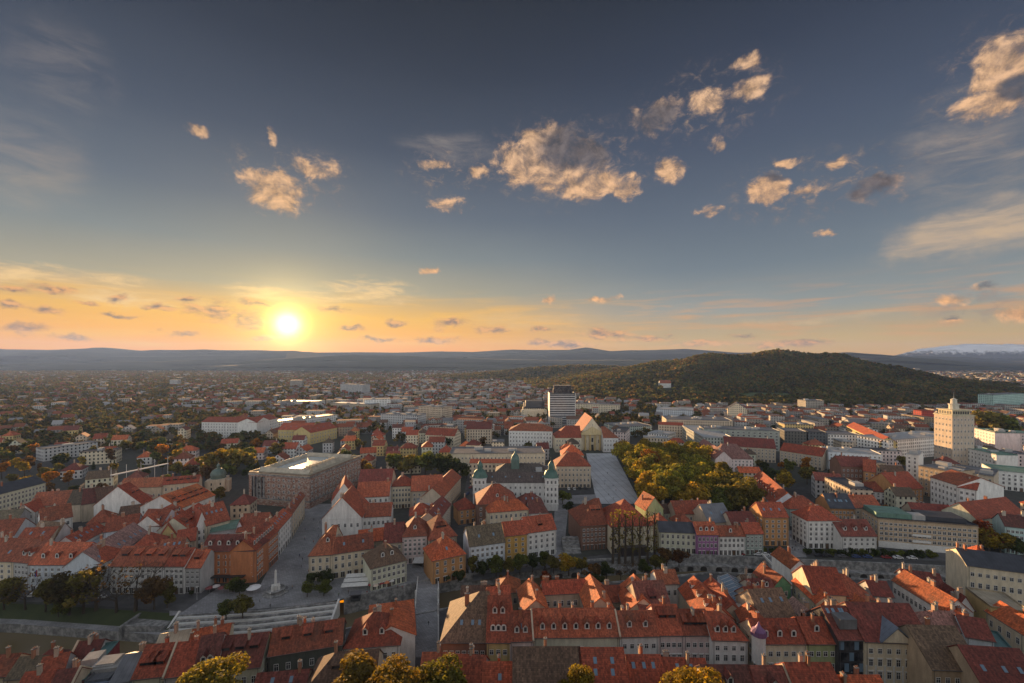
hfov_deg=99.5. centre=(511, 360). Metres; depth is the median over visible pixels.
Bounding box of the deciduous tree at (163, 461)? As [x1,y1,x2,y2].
[158,459,169,472]
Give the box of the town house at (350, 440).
[344,435,355,449]
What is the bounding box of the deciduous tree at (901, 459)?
[896,455,905,468]
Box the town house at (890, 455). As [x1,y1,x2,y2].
[850,447,901,464]
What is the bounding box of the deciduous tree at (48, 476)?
[41,471,59,482]
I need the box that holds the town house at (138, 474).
[127,468,148,477]
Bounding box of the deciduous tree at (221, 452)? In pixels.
[213,448,229,467]
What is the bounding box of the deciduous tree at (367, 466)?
[363,463,375,468]
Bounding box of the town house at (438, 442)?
[429,434,445,453]
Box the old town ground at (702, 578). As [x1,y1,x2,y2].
[346,574,891,673]
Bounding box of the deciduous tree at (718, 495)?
[708,486,733,510]
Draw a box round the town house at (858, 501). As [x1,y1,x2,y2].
[848,493,880,518]
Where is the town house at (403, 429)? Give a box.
[401,425,413,441]
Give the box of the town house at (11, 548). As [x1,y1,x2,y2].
[0,531,34,583]
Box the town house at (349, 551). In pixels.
[331,529,373,578]
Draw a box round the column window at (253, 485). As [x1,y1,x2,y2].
[252,476,254,496]
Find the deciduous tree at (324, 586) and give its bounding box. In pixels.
[313,579,332,595]
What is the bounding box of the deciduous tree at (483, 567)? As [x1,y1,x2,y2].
[474,561,488,575]
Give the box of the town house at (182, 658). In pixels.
[161,630,199,682]
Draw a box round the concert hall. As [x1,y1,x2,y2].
[602,499,652,555]
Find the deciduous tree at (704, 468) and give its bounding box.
[696,462,711,474]
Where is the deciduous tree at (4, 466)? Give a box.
[0,462,9,478]
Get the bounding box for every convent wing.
[553,424,581,451]
[600,424,618,451]
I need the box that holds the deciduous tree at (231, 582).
[223,576,240,591]
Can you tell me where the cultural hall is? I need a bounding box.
[521,400,546,418]
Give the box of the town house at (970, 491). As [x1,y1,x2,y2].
[957,476,979,501]
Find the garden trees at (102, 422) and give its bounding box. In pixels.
[0,389,1023,459]
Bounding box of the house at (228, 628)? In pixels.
[188,616,234,640]
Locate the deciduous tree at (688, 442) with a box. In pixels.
[682,440,693,449]
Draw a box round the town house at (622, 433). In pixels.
[613,427,629,442]
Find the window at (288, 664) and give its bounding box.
[286,662,290,669]
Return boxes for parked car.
[814,553,824,557]
[837,554,847,557]
[862,554,872,558]
[880,555,891,558]
[892,555,903,559]
[906,555,917,559]
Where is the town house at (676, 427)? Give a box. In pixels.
[658,420,682,438]
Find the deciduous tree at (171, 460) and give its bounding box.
[165,456,173,464]
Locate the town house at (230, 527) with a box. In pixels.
[210,519,239,533]
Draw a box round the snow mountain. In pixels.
[893,344,1023,358]
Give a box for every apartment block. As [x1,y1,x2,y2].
[862,505,978,552]
[930,469,1003,505]
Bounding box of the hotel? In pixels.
[204,531,269,582]
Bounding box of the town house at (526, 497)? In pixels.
[517,491,543,504]
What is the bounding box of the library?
[248,452,360,508]
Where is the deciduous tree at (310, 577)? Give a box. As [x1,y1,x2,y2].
[305,572,320,583]
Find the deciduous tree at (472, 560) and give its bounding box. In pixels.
[467,556,477,572]
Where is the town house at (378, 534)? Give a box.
[358,523,383,547]
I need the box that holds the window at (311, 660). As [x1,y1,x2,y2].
[309,658,313,665]
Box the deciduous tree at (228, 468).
[220,463,237,474]
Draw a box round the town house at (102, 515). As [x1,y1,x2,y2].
[86,504,117,525]
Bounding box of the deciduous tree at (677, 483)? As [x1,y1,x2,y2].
[665,475,686,498]
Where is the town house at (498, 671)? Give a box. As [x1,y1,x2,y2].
[482,654,511,682]
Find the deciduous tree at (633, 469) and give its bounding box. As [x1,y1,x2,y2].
[625,464,647,479]
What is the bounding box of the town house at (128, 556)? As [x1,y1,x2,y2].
[109,542,177,593]
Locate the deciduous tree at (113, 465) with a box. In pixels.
[107,463,118,468]
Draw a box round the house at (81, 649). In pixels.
[72,632,111,661]
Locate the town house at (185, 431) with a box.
[178,425,190,438]
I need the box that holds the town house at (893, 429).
[885,425,900,431]
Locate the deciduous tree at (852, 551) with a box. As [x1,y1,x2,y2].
[846,548,863,554]
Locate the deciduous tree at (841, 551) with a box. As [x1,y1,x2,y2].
[835,549,851,556]
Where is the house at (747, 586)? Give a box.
[734,580,760,592]
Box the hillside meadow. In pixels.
[741,392,787,395]
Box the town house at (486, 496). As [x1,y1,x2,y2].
[474,482,516,524]
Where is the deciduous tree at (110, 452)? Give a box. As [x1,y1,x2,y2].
[105,448,115,459]
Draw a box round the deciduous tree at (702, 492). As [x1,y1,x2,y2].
[685,481,712,500]
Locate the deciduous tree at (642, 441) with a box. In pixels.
[637,438,649,447]
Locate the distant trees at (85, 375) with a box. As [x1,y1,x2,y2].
[0,370,1023,392]
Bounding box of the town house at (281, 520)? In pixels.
[265,508,291,556]
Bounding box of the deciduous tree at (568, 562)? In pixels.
[558,552,578,575]
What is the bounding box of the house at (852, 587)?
[839,567,876,601]
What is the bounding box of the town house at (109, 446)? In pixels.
[104,443,118,447]
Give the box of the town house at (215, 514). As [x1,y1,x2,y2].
[198,500,230,539]
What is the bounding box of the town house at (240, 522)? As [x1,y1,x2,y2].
[234,513,243,533]
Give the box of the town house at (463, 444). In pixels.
[460,440,467,446]
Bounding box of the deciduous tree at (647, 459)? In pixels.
[634,453,657,464]
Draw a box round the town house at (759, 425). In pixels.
[755,424,765,426]
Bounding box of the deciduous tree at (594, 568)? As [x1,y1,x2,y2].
[582,563,600,575]
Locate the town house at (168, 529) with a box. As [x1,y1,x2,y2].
[161,515,176,538]
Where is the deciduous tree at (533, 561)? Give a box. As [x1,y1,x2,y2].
[528,552,539,572]
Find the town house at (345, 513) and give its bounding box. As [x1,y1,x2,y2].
[322,486,368,535]
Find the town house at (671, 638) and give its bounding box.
[644,595,684,656]
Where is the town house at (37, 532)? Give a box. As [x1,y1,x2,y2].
[18,522,59,540]
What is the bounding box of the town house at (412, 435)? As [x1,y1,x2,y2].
[406,429,418,445]
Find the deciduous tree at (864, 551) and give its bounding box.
[857,549,873,556]
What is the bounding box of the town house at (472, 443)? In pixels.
[466,437,481,446]
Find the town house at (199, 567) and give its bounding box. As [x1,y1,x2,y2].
[184,542,213,592]
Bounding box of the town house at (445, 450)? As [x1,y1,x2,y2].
[439,443,450,455]
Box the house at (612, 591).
[601,579,620,609]
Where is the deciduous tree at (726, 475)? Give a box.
[712,469,740,483]
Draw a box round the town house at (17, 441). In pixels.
[9,437,27,453]
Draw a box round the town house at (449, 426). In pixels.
[439,424,457,428]
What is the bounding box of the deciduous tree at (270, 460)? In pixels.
[264,456,276,465]
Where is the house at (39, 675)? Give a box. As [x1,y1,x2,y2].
[19,663,60,682]
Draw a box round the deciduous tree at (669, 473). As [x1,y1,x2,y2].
[662,469,684,484]
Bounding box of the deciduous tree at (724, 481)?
[716,477,733,486]
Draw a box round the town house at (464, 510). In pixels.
[453,493,475,524]
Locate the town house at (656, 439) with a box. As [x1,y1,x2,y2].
[643,435,667,443]
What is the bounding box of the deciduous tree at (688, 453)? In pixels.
[684,451,702,458]
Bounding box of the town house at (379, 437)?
[371,434,383,446]
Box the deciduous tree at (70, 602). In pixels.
[61,570,102,613]
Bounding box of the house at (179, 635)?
[156,621,195,642]
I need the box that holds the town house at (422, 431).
[419,428,426,442]
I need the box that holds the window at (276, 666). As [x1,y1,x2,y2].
[274,664,278,670]
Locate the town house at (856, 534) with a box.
[832,514,877,552]
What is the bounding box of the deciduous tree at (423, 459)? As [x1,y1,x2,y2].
[413,451,435,474]
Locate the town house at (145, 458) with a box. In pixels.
[137,450,155,464]
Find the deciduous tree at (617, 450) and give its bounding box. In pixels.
[611,442,632,465]
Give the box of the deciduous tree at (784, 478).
[774,472,795,487]
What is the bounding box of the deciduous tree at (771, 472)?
[763,467,779,478]
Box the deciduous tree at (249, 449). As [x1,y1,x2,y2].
[243,446,256,456]
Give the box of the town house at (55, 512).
[37,503,72,527]
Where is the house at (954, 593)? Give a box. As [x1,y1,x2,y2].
[939,582,976,616]
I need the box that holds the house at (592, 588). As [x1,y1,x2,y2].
[579,574,613,607]
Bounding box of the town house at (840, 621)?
[805,598,863,673]
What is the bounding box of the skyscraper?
[933,398,975,464]
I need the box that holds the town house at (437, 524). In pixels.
[426,509,457,544]
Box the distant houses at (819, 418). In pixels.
[0,368,1023,437]
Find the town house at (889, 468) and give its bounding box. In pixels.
[876,462,904,474]
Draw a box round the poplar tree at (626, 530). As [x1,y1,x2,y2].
[620,510,629,563]
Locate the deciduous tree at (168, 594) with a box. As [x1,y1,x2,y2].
[157,581,177,607]
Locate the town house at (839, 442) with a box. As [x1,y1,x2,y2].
[833,438,853,447]
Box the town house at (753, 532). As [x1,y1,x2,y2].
[738,518,764,554]
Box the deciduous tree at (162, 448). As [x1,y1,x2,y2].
[155,443,168,454]
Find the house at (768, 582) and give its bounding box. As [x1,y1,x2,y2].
[739,574,774,587]
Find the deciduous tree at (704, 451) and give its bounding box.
[684,444,713,461]
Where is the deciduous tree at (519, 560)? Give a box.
[512,553,528,574]
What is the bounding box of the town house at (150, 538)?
[134,525,169,545]
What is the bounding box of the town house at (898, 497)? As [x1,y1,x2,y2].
[884,484,916,508]
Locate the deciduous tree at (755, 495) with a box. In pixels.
[727,476,767,510]
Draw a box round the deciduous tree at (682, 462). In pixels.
[674,459,686,465]
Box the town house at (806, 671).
[773,650,839,682]
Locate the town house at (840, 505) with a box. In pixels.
[814,492,854,518]
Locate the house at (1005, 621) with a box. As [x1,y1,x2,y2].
[983,601,1023,653]
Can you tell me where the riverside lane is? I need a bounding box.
[0,585,220,610]
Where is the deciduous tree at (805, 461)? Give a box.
[800,457,810,466]
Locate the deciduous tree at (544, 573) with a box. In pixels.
[540,571,550,579]
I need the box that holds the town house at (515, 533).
[501,516,527,560]
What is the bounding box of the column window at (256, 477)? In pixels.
[255,476,257,496]
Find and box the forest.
[426,348,1023,406]
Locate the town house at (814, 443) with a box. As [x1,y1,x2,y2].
[803,438,824,446]
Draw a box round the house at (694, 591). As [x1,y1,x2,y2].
[677,575,736,621]
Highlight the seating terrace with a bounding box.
[562,536,580,553]
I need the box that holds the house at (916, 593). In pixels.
[890,570,972,615]
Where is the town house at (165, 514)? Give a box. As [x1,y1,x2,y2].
[138,504,178,528]
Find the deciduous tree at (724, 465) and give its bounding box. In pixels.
[714,461,743,479]
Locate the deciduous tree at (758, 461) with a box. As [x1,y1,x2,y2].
[755,459,762,466]
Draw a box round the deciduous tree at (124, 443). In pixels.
[118,440,127,451]
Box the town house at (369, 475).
[358,467,395,482]
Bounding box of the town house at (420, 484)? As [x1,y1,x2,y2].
[411,473,442,506]
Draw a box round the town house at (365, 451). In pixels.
[360,445,376,458]
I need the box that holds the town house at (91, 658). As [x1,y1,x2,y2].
[80,640,119,682]
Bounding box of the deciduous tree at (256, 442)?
[249,438,261,446]
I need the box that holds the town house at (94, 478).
[85,466,117,487]
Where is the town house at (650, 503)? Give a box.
[634,491,663,517]
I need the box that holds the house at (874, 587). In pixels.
[857,574,894,602]
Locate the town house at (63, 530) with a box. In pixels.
[36,516,73,541]
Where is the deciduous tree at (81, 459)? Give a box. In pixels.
[77,456,86,464]
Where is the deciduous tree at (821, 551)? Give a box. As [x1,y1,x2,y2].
[814,548,823,553]
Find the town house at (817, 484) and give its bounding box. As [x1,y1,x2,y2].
[811,471,840,497]
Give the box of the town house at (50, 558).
[27,538,95,591]
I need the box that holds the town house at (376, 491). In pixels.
[357,477,391,502]
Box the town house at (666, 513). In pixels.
[661,500,669,520]
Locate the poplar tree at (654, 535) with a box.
[648,508,659,554]
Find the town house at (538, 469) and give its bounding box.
[533,465,548,471]
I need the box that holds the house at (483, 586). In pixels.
[460,580,490,597]
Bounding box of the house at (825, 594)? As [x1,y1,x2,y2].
[819,591,833,605]
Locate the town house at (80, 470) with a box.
[59,459,88,479]
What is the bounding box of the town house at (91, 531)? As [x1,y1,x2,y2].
[59,521,104,541]
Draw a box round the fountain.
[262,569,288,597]
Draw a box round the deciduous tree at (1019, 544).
[1010,534,1023,554]
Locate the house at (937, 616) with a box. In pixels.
[915,601,961,633]
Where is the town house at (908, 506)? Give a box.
[902,500,948,510]
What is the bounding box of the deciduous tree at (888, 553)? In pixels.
[879,548,892,556]
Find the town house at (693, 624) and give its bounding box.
[676,606,709,663]
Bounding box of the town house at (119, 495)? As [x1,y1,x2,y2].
[92,482,152,515]
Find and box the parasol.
[246,584,260,590]
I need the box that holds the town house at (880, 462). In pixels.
[871,459,885,465]
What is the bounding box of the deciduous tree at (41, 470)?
[36,467,50,476]
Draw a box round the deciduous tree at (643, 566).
[638,559,653,575]
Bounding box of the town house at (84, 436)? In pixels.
[75,431,90,441]
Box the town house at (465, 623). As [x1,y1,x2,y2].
[440,586,489,654]
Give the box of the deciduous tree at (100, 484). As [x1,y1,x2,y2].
[96,482,108,486]
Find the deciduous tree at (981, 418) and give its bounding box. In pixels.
[971,409,1007,427]
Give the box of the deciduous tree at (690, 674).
[659,665,724,682]
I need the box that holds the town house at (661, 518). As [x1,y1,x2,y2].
[648,513,667,539]
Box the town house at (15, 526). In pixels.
[0,513,36,537]
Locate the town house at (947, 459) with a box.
[932,455,959,464]
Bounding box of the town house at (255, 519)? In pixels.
[235,511,273,533]
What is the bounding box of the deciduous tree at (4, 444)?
[0,441,9,449]
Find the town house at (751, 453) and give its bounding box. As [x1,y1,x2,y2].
[744,447,756,465]
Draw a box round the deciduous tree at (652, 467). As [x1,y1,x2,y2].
[647,464,663,471]
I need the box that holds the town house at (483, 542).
[462,519,505,572]
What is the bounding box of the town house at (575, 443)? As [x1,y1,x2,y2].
[565,437,578,448]
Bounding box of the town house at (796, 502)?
[782,491,814,530]
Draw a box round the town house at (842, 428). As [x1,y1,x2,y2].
[839,426,877,431]
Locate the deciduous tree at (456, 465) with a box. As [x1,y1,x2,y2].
[447,457,467,472]
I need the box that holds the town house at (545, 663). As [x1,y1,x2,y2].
[512,636,581,682]
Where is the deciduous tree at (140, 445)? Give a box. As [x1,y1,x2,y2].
[136,441,146,448]
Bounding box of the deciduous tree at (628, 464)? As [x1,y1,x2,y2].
[622,458,640,480]
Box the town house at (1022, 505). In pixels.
[1019,501,1023,510]
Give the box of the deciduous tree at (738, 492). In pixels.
[711,481,752,510]
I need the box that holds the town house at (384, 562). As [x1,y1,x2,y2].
[362,540,407,590]
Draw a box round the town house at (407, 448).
[400,440,417,457]
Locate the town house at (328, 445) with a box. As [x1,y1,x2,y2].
[323,436,333,452]
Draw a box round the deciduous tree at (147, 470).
[143,468,150,473]
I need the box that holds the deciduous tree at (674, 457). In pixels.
[671,453,678,461]
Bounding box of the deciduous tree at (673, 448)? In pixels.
[664,444,682,459]
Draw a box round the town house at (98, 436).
[92,432,108,446]
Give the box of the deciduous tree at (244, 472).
[241,467,253,478]
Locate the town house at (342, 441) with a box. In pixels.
[340,434,357,446]
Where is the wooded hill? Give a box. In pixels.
[440,358,850,407]
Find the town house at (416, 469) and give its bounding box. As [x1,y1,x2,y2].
[404,453,420,473]
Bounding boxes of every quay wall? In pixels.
[0,624,158,642]
[344,554,945,614]
[346,571,945,629]
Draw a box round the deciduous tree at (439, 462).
[428,453,452,473]
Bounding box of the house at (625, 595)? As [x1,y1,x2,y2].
[618,573,650,609]
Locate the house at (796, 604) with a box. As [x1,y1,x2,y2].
[788,596,809,615]
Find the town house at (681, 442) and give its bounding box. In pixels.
[668,436,684,445]
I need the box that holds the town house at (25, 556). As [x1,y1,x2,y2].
[12,534,54,590]
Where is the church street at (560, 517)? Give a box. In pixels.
[551,494,595,566]
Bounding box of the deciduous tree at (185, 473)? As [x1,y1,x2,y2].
[181,470,192,475]
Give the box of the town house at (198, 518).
[192,502,205,548]
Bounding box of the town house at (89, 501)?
[81,484,99,521]
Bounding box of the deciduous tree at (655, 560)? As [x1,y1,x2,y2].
[649,554,665,569]
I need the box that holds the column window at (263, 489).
[262,477,264,497]
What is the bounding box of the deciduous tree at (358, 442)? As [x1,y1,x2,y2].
[355,438,363,446]
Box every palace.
[449,446,544,472]
[508,423,552,447]
[553,451,590,487]
[560,442,583,457]
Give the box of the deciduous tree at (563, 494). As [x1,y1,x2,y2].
[558,490,571,503]
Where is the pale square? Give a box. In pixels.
[586,453,637,503]
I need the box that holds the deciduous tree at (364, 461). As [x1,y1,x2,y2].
[361,459,370,468]
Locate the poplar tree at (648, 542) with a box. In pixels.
[642,507,653,563]
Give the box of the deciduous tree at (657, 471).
[634,468,663,477]
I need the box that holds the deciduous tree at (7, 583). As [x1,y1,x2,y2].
[0,576,27,609]
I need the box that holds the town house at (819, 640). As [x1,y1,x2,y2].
[791,609,835,669]
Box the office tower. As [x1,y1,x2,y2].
[548,382,575,425]
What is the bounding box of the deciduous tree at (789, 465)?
[784,460,796,470]
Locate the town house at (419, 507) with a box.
[409,497,429,518]
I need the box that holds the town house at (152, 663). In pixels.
[129,634,174,682]
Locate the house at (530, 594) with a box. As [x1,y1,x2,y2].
[516,575,548,609]
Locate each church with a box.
[205,461,231,491]
[575,413,601,450]
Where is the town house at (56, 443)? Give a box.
[54,440,69,444]
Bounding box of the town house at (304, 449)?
[296,444,312,456]
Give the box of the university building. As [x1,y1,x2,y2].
[472,450,558,510]
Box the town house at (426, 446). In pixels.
[421,439,432,452]
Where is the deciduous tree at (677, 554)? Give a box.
[671,549,690,565]
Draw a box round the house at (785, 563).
[770,545,804,588]
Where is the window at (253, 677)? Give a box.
[251,675,255,682]
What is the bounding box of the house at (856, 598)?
[850,593,869,601]
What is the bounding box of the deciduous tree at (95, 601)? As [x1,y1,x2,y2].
[50,560,122,611]
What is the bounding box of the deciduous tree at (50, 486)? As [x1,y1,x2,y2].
[46,482,55,490]
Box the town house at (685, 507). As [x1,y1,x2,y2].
[667,497,707,520]
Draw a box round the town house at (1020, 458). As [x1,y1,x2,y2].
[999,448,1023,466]
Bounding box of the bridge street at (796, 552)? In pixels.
[788,531,805,556]
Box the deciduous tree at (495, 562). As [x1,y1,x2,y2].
[486,554,503,577]
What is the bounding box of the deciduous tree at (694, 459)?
[681,454,706,465]
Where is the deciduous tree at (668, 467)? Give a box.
[656,463,675,472]
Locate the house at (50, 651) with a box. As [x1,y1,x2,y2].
[42,640,69,654]
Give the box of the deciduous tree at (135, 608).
[88,556,181,612]
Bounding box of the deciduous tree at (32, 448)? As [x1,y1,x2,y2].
[28,443,38,456]
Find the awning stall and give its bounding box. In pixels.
[412,556,423,567]
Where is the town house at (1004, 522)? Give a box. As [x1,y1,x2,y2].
[991,510,1023,554]
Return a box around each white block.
[202,417,268,437]
[237,414,277,436]
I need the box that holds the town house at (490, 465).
[469,456,510,485]
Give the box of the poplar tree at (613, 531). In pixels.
[608,512,617,563]
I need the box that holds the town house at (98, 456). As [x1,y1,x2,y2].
[79,447,121,464]
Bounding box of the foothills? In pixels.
[0,352,1023,371]
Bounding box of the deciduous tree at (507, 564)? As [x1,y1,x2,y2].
[502,557,514,571]
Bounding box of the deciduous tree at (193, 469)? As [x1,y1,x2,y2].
[182,463,197,473]
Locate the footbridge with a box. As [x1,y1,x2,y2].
[415,577,438,657]
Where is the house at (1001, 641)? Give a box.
[968,630,1011,647]
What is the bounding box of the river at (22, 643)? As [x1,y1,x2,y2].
[0,571,708,654]
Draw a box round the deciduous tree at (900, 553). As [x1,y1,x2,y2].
[891,550,904,556]
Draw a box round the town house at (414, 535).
[401,512,427,563]
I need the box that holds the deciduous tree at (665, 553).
[656,547,672,565]
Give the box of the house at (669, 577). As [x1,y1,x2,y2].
[649,563,680,607]
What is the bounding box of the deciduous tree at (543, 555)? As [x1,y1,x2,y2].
[538,551,549,570]
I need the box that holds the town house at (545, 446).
[536,441,549,459]
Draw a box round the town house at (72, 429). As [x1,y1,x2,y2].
[62,424,82,438]
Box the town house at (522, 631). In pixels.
[510,607,534,660]
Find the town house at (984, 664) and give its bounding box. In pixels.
[947,644,1023,682]
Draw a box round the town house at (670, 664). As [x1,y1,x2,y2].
[661,649,706,682]
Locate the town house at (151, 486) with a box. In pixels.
[122,475,163,498]
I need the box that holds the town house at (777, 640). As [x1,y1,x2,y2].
[738,610,808,664]
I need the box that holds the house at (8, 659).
[0,645,30,682]
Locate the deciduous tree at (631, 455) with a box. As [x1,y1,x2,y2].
[624,451,640,461]
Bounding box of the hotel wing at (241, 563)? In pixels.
[229,521,279,582]
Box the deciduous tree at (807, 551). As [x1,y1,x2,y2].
[802,548,811,553]
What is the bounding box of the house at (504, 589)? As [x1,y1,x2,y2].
[485,578,512,609]
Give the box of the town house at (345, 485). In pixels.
[331,475,356,506]
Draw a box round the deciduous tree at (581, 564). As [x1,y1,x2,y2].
[573,557,587,573]
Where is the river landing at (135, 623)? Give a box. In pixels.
[119,613,170,638]
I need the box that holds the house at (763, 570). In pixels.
[752,561,792,598]
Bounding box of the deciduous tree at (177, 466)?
[167,461,183,475]
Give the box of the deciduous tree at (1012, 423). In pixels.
[989,413,1023,429]
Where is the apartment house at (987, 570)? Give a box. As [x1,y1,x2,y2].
[944,541,1023,604]
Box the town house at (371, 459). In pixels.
[361,453,375,466]
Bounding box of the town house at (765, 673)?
[747,653,791,682]
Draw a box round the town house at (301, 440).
[292,433,306,445]
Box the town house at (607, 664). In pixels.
[578,647,629,682]
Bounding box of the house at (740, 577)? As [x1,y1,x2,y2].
[735,567,755,580]
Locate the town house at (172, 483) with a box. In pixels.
[161,473,202,493]
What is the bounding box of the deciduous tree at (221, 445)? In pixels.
[217,443,225,448]
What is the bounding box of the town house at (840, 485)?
[825,477,872,494]
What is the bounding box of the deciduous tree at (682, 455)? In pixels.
[678,453,701,461]
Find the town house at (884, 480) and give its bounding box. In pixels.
[866,469,924,502]
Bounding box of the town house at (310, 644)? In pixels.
[267,614,346,671]
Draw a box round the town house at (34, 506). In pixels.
[18,497,44,523]
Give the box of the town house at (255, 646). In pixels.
[221,627,271,682]
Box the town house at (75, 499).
[66,487,84,522]
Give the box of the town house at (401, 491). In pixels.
[391,472,410,508]
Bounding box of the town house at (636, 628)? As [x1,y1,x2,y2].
[614,603,659,653]
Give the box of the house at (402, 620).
[368,598,416,669]
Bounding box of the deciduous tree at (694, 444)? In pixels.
[685,441,700,449]
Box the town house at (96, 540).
[91,536,103,542]
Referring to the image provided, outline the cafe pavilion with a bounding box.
[341,573,368,589]
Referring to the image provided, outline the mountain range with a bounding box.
[0,347,1023,363]
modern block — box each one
[277,399,324,404]
[331,401,379,408]
[340,383,369,394]
[364,397,390,406]
[380,411,425,427]
[418,404,451,420]
[425,427,460,447]
[466,422,492,443]
[492,439,503,445]
[576,402,619,413]
[604,421,651,435]
[647,430,675,439]
[656,407,692,415]
[658,380,670,387]
[662,415,732,425]
[682,425,728,446]
[697,439,732,468]
[699,425,779,450]
[713,442,753,471]
[723,436,775,462]
[727,401,746,416]
[777,427,806,446]
[779,443,826,470]
[797,399,823,408]
[800,428,826,445]
[820,446,882,469]
[825,431,859,446]
[829,452,876,482]
[847,422,897,449]
[857,431,933,456]
[863,457,875,481]
[906,450,922,480]
[913,409,933,416]
[918,461,974,496]
[956,464,998,483]
[968,445,1017,466]
[974,428,1019,450]
[978,392,1023,404]
[982,463,1023,491]
[986,429,1023,451]
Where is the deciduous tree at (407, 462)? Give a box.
[397,454,415,475]
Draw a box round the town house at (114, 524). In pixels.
[103,512,142,538]
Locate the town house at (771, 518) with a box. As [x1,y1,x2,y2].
[748,497,788,545]
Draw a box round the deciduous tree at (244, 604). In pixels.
[227,594,254,618]
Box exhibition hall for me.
[278,413,336,426]
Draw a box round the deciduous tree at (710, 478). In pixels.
[691,471,719,486]
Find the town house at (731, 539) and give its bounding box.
[716,522,745,555]
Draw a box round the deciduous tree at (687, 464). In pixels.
[684,463,700,474]
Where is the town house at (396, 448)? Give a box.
[386,445,399,450]
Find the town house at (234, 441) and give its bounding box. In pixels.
[220,437,240,449]
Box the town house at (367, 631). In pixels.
[342,603,401,663]
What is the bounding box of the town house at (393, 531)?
[383,519,404,553]
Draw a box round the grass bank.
[0,603,175,634]
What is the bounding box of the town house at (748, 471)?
[735,464,759,481]
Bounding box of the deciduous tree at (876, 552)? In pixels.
[869,548,886,555]
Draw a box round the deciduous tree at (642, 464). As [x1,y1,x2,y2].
[629,460,647,478]
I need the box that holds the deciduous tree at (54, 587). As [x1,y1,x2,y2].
[42,566,106,615]
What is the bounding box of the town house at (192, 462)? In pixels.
[183,456,203,474]
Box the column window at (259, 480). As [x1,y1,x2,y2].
[258,476,260,496]
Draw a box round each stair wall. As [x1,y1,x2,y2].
[165,611,180,632]
[330,599,339,619]
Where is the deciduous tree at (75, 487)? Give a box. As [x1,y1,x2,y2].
[67,485,80,489]
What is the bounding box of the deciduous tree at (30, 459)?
[21,455,35,471]
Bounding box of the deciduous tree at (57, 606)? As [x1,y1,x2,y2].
[50,600,77,616]
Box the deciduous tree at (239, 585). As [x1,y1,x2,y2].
[229,579,249,594]
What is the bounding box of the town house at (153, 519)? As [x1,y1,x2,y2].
[137,501,184,532]
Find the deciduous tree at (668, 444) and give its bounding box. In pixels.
[659,440,677,449]
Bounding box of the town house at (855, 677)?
[837,665,883,682]
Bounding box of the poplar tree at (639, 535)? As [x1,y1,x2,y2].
[634,512,644,562]
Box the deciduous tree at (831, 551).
[822,549,836,555]
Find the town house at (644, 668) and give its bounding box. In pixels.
[625,643,666,682]
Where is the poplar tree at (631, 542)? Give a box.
[627,510,636,563]
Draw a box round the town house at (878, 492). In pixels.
[863,474,883,502]
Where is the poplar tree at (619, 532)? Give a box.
[614,509,624,563]
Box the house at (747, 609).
[733,601,763,637]
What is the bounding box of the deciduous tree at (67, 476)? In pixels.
[62,470,74,484]
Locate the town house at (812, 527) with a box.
[791,503,841,548]
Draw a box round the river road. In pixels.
[473,547,1023,580]
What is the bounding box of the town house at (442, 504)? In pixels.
[421,496,450,524]
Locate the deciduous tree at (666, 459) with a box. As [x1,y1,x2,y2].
[659,455,682,465]
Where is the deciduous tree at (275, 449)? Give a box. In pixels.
[268,442,284,454]
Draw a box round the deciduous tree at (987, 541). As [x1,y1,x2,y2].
[978,527,1015,550]
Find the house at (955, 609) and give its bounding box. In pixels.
[945,599,961,614]
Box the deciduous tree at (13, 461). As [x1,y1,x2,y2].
[8,457,21,468]
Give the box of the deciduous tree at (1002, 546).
[979,532,1015,552]
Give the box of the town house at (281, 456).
[275,451,290,461]
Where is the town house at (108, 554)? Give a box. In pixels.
[90,539,120,588]
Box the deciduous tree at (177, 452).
[172,448,187,457]
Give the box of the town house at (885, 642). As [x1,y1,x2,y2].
[836,597,921,682]
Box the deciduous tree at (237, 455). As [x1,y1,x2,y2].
[224,448,257,473]
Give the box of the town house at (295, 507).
[285,491,305,536]
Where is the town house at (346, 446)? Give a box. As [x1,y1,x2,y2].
[338,444,350,451]
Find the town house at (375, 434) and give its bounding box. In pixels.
[371,429,385,439]
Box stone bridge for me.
[762,553,771,568]
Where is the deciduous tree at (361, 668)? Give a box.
[334,648,377,682]
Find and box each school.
[36,440,97,461]
[140,483,215,515]
[278,423,316,441]
[293,422,337,444]
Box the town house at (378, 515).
[363,500,393,528]
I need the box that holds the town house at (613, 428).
[611,423,619,432]
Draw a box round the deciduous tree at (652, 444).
[646,441,662,447]
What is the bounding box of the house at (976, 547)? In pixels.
[967,545,984,550]
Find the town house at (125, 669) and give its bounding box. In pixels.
[109,641,146,682]
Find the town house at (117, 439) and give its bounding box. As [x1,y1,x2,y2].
[111,434,131,448]
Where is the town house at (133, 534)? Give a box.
[62,522,147,590]
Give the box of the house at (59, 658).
[41,645,76,669]
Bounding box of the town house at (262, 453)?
[254,446,267,459]
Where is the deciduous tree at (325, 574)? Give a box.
[316,569,335,581]
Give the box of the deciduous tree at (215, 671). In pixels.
[175,651,250,682]
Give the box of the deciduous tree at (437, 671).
[413,652,467,682]
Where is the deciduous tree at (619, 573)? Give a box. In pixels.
[613,566,627,579]
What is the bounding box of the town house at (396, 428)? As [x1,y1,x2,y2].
[392,422,405,438]
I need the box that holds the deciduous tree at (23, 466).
[14,461,30,476]
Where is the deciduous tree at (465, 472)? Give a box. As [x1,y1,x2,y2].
[460,465,469,478]
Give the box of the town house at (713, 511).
[692,500,727,524]
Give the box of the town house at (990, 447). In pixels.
[982,444,998,449]
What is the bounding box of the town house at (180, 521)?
[156,503,201,533]
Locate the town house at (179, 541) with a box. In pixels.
[159,532,190,546]
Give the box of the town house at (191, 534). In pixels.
[176,523,198,547]
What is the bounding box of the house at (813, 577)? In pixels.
[791,560,849,602]
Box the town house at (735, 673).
[692,664,753,682]
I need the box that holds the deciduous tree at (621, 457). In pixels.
[619,449,632,462]

